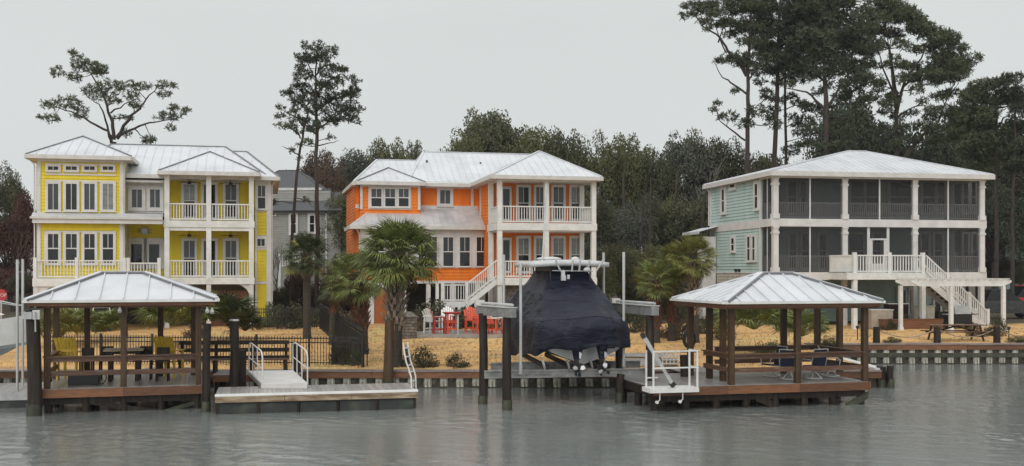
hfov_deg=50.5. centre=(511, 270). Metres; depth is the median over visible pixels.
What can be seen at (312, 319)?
shrub
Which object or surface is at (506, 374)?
dock pile
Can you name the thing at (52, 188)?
window
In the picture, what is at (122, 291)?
dock pavilion
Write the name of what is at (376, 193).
window
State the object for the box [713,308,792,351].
palmetto
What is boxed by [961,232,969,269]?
window
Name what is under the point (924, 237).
window
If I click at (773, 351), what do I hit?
shrub
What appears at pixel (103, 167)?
window
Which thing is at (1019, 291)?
red car
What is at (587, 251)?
oak tree
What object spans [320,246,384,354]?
palm tree
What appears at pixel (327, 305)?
bush
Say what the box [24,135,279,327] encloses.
house
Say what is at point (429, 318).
adirondack chair
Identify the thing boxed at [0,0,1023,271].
sky
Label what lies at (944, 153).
oak tree
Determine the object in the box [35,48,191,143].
pine tree
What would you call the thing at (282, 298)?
bush
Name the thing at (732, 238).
window
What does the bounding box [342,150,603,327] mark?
house
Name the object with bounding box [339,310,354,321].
shrub
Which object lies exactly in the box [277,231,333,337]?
palm tree
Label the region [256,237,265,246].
window
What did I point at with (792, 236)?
window
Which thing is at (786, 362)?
swivel chair
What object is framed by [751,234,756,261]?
window
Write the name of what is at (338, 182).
oak tree
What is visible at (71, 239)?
window
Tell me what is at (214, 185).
porch door
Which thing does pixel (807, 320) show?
shrub
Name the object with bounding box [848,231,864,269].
window
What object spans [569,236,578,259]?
window
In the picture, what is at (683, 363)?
dock pile
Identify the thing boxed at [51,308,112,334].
palmetto
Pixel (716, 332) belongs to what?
shrub
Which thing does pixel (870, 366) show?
kayak
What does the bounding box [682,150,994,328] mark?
house
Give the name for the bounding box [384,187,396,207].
window
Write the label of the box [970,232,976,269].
window
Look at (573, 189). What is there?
window
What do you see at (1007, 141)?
oak tree
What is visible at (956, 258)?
oak tree
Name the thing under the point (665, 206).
oak tree
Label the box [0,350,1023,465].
water
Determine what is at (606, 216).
oak tree
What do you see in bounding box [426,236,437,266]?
window
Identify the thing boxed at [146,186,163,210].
window
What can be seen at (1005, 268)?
bush
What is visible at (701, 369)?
walkway
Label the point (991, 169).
oak tree
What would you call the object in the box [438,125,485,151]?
oak tree
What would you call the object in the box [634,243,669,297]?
bush
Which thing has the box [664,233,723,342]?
palm tree
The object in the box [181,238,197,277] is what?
door
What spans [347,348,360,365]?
shrub
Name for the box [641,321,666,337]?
shrub
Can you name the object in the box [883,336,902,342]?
shrub
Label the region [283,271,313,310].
bush
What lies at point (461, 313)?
shrub
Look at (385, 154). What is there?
oak tree
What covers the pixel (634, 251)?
oak tree
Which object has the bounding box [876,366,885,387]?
dock pile
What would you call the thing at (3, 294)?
stop sign
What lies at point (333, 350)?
shrub
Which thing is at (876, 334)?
rope post
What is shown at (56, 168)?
window
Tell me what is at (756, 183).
window
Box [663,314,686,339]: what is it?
shrub
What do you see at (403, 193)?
window
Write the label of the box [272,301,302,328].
shrub
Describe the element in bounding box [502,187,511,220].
porch door
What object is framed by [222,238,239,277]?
door
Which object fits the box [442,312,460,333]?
bar table
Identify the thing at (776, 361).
swivel chair
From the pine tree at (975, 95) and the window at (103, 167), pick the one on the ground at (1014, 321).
the pine tree at (975, 95)
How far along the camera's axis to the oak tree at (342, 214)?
85.00 m
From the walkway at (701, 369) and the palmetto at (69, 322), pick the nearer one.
the walkway at (701, 369)
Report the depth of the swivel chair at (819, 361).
36.32 m
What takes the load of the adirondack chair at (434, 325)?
on the patio
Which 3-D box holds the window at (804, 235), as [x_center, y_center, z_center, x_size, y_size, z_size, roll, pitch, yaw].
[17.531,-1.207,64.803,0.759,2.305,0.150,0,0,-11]
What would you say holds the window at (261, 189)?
in the house at (198, 216)
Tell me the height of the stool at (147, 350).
1.100 m
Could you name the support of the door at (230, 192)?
in the house at (198, 216)
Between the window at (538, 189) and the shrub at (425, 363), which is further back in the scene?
the window at (538, 189)
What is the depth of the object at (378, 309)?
64.33 m
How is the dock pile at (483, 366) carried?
in the water
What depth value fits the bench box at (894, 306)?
61.69 m
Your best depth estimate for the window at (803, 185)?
64.77 m
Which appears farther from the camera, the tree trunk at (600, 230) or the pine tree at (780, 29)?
the pine tree at (780, 29)
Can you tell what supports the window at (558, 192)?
in the house at (485, 211)
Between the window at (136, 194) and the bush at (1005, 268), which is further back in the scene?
the bush at (1005, 268)
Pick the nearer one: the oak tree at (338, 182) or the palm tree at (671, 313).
the palm tree at (671, 313)
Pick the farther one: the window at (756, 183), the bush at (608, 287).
the bush at (608, 287)
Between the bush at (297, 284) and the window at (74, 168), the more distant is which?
the bush at (297, 284)
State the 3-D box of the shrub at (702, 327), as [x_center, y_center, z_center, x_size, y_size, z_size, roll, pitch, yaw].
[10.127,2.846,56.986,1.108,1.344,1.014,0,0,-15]
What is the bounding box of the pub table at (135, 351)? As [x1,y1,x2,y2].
[103,327,143,381]
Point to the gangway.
(279, 379)
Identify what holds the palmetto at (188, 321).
on the ground at (1014, 321)
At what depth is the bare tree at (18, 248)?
84.15 m
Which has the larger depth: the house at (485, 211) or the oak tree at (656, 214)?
the oak tree at (656, 214)
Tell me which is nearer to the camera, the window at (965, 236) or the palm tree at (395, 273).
the palm tree at (395, 273)
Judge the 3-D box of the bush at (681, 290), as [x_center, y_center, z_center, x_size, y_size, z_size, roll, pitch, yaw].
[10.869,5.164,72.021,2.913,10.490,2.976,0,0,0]
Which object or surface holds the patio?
on the ground at (1014, 321)
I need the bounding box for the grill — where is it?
[943,306,977,327]
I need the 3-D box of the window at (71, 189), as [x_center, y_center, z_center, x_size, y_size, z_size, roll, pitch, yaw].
[-24.101,-4.068,59.325,0.897,1.705,0.150,0,0,-13]
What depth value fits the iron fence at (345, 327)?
49.33 m
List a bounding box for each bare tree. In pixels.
[6,231,36,311]
[10,249,33,308]
[273,242,283,289]
[681,155,727,200]
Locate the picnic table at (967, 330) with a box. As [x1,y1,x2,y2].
[920,324,989,340]
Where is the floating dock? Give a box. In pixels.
[215,383,417,413]
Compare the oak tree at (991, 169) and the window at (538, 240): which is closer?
the window at (538, 240)
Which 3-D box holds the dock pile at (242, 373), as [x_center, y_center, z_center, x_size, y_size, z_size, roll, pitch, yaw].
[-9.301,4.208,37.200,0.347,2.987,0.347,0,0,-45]
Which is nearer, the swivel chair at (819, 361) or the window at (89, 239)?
the swivel chair at (819, 361)
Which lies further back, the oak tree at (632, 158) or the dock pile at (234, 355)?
the oak tree at (632, 158)
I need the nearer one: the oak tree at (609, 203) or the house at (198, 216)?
the house at (198, 216)
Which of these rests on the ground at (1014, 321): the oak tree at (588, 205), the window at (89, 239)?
the oak tree at (588, 205)
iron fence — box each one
[51,333,363,367]
[252,306,319,329]
[319,302,364,366]
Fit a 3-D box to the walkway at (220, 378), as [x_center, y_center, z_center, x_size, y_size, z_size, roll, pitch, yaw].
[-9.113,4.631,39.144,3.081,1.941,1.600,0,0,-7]
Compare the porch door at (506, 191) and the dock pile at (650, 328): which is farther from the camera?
the porch door at (506, 191)
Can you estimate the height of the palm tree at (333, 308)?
3.943 m
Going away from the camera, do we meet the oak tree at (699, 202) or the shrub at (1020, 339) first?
the shrub at (1020, 339)
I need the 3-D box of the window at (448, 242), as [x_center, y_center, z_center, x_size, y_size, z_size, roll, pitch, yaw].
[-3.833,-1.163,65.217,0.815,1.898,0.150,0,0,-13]
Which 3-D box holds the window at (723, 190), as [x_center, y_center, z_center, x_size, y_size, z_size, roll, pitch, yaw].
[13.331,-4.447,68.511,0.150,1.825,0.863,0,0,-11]
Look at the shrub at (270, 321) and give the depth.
61.46 m
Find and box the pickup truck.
[959,289,1023,317]
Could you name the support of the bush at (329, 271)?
on the ground at (1014, 321)
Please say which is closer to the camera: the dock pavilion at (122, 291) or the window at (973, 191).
the dock pavilion at (122, 291)
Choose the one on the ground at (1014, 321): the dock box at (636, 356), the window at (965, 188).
the dock box at (636, 356)
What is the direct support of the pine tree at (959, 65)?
on the ground at (1014, 321)
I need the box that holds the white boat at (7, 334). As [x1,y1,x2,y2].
[0,300,25,355]
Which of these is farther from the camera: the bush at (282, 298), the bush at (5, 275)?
the bush at (5, 275)
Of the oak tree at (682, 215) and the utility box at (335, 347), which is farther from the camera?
the oak tree at (682, 215)
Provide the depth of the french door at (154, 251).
62.40 m
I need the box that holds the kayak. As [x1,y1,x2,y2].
[843,357,879,379]
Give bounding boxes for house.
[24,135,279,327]
[273,170,344,299]
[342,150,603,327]
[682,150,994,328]
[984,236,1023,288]
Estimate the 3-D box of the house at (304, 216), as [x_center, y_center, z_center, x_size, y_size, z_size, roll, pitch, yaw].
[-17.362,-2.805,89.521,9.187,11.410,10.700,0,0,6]
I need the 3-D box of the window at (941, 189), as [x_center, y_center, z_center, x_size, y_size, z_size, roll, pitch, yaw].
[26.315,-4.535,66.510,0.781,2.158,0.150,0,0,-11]
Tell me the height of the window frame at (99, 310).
1.730 m
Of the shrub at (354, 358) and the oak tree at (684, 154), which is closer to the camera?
the shrub at (354, 358)
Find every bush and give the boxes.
[0,267,27,311]
[4,270,32,311]
[273,286,298,318]
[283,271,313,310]
[301,278,330,313]
[319,263,350,307]
[339,300,354,315]
[596,259,620,304]
[599,241,639,313]
[614,258,650,315]
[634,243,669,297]
[660,277,687,317]
[713,308,718,319]
[973,257,1001,277]
[987,256,1023,278]
[1004,265,1023,284]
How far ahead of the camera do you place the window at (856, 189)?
65.44 m
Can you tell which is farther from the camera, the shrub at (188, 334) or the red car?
the red car
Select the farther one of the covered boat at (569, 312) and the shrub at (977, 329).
the shrub at (977, 329)
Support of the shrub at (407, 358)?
on the ground at (1014, 321)
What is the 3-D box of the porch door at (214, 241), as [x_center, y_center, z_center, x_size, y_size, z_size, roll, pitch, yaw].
[-17.537,-0.740,62.913,0.958,2.367,0.110,0,0,-13]
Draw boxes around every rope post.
[873,327,879,342]
[933,327,940,342]
[993,327,1000,342]
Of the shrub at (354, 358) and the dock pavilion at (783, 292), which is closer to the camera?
the dock pavilion at (783, 292)
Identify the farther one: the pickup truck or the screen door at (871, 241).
the pickup truck
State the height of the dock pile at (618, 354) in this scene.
4.134 m
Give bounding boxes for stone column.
[402,312,417,337]
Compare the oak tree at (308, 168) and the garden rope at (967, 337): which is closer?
the garden rope at (967, 337)
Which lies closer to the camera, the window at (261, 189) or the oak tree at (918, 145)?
the window at (261, 189)
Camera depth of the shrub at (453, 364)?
42.08 m
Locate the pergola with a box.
[895,278,1011,330]
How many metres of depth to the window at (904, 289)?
68.45 m
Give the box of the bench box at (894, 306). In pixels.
[883,303,908,318]
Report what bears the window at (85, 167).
in the house at (198, 216)
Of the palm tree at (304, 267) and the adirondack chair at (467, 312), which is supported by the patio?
the adirondack chair at (467, 312)
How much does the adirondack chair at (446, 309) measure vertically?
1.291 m
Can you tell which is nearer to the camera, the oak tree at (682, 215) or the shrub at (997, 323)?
the shrub at (997, 323)
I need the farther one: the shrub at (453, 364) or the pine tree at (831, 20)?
the pine tree at (831, 20)
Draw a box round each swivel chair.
[760,345,787,376]
[779,349,792,379]
[801,348,828,379]
[817,346,840,376]
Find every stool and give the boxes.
[79,348,94,370]
[99,346,113,379]
[139,346,152,379]
[155,347,169,381]
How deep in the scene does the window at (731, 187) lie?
66.97 m
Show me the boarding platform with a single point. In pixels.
(669, 389)
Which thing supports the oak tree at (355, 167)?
on the ground at (1014, 321)
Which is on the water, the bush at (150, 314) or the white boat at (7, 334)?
the white boat at (7, 334)
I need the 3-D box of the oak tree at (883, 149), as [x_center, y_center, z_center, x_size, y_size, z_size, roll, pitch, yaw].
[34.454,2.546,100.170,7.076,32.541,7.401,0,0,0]
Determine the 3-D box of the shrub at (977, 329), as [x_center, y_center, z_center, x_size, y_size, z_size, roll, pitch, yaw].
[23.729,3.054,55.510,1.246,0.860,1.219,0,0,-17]
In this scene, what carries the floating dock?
on the water
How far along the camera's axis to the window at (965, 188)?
66.83 m
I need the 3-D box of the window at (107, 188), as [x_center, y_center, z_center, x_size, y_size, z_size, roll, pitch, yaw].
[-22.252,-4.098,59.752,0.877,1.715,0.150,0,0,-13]
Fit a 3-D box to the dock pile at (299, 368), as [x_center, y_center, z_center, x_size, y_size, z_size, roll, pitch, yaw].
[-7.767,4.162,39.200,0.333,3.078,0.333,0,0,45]
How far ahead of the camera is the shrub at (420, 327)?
57.90 m
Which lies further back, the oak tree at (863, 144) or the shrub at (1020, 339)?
the oak tree at (863, 144)
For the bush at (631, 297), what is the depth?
73.19 m
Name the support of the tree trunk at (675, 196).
on the ground at (1014, 321)
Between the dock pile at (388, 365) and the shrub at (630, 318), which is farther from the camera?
the shrub at (630, 318)
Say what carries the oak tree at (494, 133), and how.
on the ground at (1014, 321)
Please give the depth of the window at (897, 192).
65.97 m
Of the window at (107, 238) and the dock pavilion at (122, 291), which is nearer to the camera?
the dock pavilion at (122, 291)
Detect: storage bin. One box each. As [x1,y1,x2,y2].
[868,309,893,328]
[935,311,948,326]
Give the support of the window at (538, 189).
in the house at (485, 211)
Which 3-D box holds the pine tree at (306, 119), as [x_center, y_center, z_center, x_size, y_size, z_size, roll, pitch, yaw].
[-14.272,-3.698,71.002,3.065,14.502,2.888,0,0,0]
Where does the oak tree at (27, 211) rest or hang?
on the ground at (1014, 321)
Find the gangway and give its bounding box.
[248,342,307,388]
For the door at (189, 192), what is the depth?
62.63 m
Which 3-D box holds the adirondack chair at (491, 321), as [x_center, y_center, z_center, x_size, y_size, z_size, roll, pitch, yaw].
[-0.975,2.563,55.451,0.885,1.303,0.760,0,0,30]
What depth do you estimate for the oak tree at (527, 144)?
98.11 m
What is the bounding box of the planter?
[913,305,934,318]
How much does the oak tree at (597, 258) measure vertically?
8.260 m
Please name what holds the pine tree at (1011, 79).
on the ground at (1014, 321)
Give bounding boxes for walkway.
[212,370,303,395]
[668,367,718,372]
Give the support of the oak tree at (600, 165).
on the ground at (1014, 321)
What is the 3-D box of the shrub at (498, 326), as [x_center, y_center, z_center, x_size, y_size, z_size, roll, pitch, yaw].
[-1.492,2.730,59.956,2.332,1.415,2.135,0,0,-41]
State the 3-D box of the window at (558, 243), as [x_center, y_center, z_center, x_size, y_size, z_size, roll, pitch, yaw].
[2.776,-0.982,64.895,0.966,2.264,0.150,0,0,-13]
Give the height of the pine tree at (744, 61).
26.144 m
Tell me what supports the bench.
on the walkway at (220, 378)
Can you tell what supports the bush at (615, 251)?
on the ground at (1014, 321)
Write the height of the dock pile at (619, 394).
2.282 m
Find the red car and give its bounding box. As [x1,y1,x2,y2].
[1009,285,1023,300]
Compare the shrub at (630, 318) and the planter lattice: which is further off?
the shrub at (630, 318)
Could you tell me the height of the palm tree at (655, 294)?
4.368 m
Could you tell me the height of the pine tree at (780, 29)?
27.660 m
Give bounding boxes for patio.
[402,330,502,338]
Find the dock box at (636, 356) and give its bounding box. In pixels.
[608,353,667,365]
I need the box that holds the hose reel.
[681,330,698,352]
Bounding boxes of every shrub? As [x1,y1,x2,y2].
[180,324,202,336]
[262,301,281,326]
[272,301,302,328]
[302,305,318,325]
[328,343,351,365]
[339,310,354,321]
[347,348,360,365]
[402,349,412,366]
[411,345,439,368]
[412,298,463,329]
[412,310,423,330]
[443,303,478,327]
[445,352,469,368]
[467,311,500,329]
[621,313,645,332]
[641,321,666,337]
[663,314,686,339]
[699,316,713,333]
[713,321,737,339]
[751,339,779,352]
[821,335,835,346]
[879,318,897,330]
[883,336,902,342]
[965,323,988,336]
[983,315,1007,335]
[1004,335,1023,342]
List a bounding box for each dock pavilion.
[22,271,219,413]
[614,272,885,410]
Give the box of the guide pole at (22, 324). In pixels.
[21,259,23,385]
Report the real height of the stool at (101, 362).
1.100 m
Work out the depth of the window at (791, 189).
64.63 m
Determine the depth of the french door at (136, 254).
62.18 m
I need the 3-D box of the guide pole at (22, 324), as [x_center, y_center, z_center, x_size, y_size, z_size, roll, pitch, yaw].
[-16.597,1.773,36.801,0.083,4.355,0.082,0,0,0]
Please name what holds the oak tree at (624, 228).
on the ground at (1014, 321)
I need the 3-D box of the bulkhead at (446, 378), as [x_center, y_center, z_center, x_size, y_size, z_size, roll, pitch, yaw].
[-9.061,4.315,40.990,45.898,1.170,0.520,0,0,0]
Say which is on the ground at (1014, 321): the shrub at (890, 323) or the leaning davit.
the shrub at (890, 323)
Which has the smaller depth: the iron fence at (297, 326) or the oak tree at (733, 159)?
the iron fence at (297, 326)
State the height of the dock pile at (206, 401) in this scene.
4.060 m
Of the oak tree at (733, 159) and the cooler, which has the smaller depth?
the cooler
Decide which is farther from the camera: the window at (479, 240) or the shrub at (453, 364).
the window at (479, 240)
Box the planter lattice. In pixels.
[661,352,678,366]
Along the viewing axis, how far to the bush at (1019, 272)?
93.51 m
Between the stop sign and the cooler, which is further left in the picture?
the stop sign
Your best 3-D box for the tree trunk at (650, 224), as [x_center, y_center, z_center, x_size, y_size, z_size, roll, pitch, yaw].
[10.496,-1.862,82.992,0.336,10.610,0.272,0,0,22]
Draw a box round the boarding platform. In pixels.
[642,349,698,403]
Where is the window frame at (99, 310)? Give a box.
[91,308,110,331]
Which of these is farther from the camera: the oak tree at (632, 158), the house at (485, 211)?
the oak tree at (632, 158)
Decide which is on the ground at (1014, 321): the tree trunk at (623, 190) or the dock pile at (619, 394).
the tree trunk at (623, 190)
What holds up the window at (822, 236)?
in the house at (873, 223)
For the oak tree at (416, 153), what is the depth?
98.73 m
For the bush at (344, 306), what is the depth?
75.24 m
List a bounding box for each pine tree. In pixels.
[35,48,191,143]
[272,103,312,318]
[279,39,365,316]
[677,0,783,173]
[744,0,828,167]
[766,71,823,164]
[776,0,885,155]
[853,0,985,157]
[932,76,1023,288]
[991,70,1023,294]
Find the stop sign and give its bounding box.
[0,289,6,318]
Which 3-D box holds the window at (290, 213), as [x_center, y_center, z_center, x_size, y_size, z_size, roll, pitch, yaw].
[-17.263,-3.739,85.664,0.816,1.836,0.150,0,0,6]
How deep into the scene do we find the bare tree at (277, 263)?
79.70 m
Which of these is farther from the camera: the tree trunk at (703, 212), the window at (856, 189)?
the tree trunk at (703, 212)
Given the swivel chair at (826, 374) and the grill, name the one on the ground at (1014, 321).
the grill
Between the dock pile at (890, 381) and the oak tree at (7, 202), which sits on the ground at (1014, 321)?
the oak tree at (7, 202)
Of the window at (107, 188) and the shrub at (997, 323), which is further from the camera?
the window at (107, 188)
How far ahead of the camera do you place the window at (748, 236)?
64.61 m
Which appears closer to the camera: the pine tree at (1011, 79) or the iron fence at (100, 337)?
the iron fence at (100, 337)
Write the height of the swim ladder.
1.554 m
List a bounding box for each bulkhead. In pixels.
[0,369,881,387]
[804,343,1023,363]
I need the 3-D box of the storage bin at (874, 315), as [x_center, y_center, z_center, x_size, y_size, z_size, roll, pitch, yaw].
[20.449,2.661,60.500,1.360,1.050,0.860,0,0,-10]
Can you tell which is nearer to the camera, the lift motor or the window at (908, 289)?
the lift motor
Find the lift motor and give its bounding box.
[22,307,40,331]
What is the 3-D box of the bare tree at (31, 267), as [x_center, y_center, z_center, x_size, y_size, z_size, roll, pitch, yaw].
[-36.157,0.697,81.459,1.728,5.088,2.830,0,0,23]
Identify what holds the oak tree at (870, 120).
on the ground at (1014, 321)
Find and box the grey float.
[0,382,43,407]
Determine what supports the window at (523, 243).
in the house at (485, 211)
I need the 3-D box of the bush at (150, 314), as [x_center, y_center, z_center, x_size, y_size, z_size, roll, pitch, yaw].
[-15.571,1.694,49.902,4.653,2.130,4.101,0,0,0]
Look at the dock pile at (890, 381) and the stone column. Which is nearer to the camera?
the dock pile at (890, 381)
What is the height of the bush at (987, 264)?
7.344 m
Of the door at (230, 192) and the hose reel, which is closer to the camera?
the hose reel
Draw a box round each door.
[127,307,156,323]
[128,238,146,268]
[144,238,163,268]
[181,181,197,218]
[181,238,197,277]
[201,181,217,218]
[201,238,217,277]
[222,181,238,218]
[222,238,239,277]
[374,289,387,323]
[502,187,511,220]
[502,238,511,272]
[870,240,886,270]
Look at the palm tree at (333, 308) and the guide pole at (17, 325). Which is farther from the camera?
the palm tree at (333, 308)
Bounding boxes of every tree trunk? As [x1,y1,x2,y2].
[599,182,602,246]
[621,172,624,302]
[639,182,645,292]
[648,177,651,304]
[672,170,677,241]
[699,189,706,235]
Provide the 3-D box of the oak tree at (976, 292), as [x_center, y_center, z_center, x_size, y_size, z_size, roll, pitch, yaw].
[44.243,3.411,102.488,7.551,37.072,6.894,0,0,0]
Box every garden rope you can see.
[880,330,933,337]
[941,330,992,337]
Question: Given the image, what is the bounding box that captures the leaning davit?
[640,332,676,387]
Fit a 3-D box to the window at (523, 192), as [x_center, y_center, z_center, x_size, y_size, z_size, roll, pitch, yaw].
[0.686,-4.038,64.413,0.974,2.185,0.150,0,0,-13]
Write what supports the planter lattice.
on the ground at (1014, 321)
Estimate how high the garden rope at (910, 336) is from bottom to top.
0.461 m
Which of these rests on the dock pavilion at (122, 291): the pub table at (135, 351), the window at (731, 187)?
the pub table at (135, 351)
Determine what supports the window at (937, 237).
in the house at (873, 223)
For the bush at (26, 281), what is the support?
on the ground at (1014, 321)
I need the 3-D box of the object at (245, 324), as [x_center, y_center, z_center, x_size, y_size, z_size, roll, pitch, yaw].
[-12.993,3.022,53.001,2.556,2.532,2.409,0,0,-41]
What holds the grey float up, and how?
on the water
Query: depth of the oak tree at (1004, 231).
93.01 m
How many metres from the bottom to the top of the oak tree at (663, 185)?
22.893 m
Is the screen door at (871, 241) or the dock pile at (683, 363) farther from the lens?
the screen door at (871, 241)
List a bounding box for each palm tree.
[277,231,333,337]
[317,267,350,344]
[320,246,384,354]
[349,215,442,367]
[629,258,679,342]
[649,239,687,340]
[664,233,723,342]
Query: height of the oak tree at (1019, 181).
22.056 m
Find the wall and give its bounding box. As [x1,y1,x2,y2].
[878,318,943,328]
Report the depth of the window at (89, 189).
59.52 m
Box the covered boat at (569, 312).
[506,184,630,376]
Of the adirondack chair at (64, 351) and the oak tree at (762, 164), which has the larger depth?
the oak tree at (762, 164)
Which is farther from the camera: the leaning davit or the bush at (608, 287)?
the bush at (608, 287)
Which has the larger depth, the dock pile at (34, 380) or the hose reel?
the hose reel
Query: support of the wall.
on the ground at (1014, 321)
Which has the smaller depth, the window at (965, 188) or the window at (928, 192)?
the window at (928, 192)
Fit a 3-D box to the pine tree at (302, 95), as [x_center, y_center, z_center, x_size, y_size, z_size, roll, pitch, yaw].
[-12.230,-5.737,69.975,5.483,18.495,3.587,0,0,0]
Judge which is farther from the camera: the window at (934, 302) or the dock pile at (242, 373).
the window at (934, 302)
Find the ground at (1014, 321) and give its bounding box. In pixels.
[0,283,1023,368]
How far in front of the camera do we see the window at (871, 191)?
65.61 m
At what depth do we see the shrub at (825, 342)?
50.45 m
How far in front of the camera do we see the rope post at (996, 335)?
51.62 m
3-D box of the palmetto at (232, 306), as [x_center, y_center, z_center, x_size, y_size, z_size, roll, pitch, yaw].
[-13.659,2.403,51.936,3.891,3.296,3.988,0,0,0]
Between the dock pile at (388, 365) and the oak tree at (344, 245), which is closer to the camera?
the dock pile at (388, 365)
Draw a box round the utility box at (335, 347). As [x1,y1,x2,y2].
[331,341,351,363]
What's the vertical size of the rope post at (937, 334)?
0.820 m
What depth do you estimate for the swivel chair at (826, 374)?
37.24 m
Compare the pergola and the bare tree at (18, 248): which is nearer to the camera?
the pergola
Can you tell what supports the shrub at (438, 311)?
on the ground at (1014, 321)
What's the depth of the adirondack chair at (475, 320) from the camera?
55.74 m
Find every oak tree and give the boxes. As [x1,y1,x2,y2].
[0,160,32,262]
[0,211,36,300]
[10,190,36,272]
[299,147,336,176]
[313,152,350,191]
[320,189,346,248]
[330,147,380,186]
[332,242,346,260]
[362,136,415,165]
[402,139,424,159]
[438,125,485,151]
[450,106,529,301]
[504,123,564,157]
[544,128,592,193]
[565,129,635,209]
[584,191,605,246]
[584,192,617,247]
[584,240,604,259]
[588,245,612,260]
[598,200,658,255]
[601,132,655,210]
[603,197,638,250]
[610,247,646,280]
[625,146,692,210]
[627,192,669,251]
[651,128,724,204]
[653,193,684,246]
[658,198,709,249]
[670,193,709,244]
[683,135,753,198]
[738,148,789,172]
[802,92,879,159]
[834,100,900,150]
[870,121,922,160]
[886,119,957,236]
[902,132,986,286]
[920,101,1004,299]
[946,127,994,299]
[954,179,1023,288]
[954,240,958,267]
[962,167,1023,285]
[987,113,1023,284]
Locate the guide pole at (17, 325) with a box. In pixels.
[16,260,18,390]
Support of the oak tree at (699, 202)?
on the ground at (1014, 321)
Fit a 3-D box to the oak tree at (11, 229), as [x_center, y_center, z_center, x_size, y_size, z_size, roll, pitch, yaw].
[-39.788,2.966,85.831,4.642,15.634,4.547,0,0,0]
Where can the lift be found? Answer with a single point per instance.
(558, 367)
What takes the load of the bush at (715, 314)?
on the ground at (1014, 321)
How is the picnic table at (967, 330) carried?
on the ground at (1014, 321)
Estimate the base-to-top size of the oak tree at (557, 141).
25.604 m
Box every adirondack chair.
[54,338,84,379]
[153,336,184,378]
[422,308,440,332]
[430,309,446,333]
[441,307,452,330]
[464,307,476,331]
[470,308,489,333]
[487,316,502,333]
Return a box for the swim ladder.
[402,342,416,388]
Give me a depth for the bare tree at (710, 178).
90.98 m
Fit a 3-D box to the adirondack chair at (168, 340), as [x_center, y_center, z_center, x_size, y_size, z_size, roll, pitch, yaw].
[-11.673,2.915,36.899,0.760,1.429,0.885,0,0,10]
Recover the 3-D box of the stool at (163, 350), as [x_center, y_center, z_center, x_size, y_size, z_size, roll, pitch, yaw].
[-11.528,3.080,35.800,0.440,1.100,0.400,0,0,-10]
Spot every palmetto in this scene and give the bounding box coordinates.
[40,308,95,339]
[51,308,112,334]
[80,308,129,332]
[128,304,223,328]
[156,291,225,338]
[201,288,265,340]
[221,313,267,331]
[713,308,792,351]
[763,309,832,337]
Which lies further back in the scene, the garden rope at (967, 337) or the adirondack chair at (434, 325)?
the adirondack chair at (434, 325)
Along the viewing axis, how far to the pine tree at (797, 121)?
89.93 m
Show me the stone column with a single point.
(410, 327)
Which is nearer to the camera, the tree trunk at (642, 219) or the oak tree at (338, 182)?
the tree trunk at (642, 219)
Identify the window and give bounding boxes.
[44,181,61,211]
[45,164,60,172]
[45,231,61,264]
[62,181,79,211]
[62,231,79,264]
[63,164,79,172]
[81,181,97,211]
[81,231,97,264]
[82,164,96,172]
[99,181,115,211]
[99,231,115,264]
[100,164,115,172]
[127,185,145,210]
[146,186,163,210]
[256,184,267,209]
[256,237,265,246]
[289,212,297,234]
[308,213,315,233]
[369,187,383,207]
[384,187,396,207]
[397,187,410,207]
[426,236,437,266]
[436,187,453,206]
[442,236,454,266]
[459,236,470,266]
[475,236,483,266]
[516,184,530,220]
[516,236,530,272]
[533,184,542,220]
[533,236,542,260]
[551,184,565,220]
[551,236,565,259]
[569,184,583,220]
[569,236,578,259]
[720,186,726,214]
[728,183,736,190]
[729,235,735,252]
[745,234,751,262]
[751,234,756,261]
[752,181,758,210]
[785,181,797,214]
[787,231,797,269]
[798,181,808,214]
[799,231,808,269]
[817,231,828,269]
[848,182,865,214]
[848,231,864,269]
[864,182,880,214]
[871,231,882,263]
[887,182,909,214]
[896,288,906,302]
[907,288,910,314]
[919,231,930,269]
[920,183,937,214]
[932,231,943,269]
[932,299,941,310]
[936,183,946,214]
[961,183,969,214]
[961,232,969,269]
[970,182,976,214]
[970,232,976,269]
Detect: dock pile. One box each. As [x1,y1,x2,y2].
[26,319,41,416]
[201,323,210,411]
[229,319,239,386]
[239,350,245,392]
[292,343,300,372]
[383,320,393,382]
[478,313,487,403]
[502,317,511,410]
[615,315,621,391]
[615,373,624,402]
[645,315,654,403]
[680,355,687,376]
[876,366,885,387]
[886,365,894,387]
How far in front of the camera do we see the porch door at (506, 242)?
64.19 m
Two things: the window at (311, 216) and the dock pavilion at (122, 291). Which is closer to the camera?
the dock pavilion at (122, 291)
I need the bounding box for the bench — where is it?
[177,340,288,371]
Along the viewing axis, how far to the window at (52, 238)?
59.10 m
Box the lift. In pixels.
[474,252,659,378]
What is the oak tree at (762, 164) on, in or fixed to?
on the ground at (1014, 321)
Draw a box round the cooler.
[68,375,106,385]
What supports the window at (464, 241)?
in the house at (485, 211)
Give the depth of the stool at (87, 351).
35.74 m
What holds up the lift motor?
attached to the dock pile at (34, 380)
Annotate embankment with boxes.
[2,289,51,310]
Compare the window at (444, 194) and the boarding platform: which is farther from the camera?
the window at (444, 194)

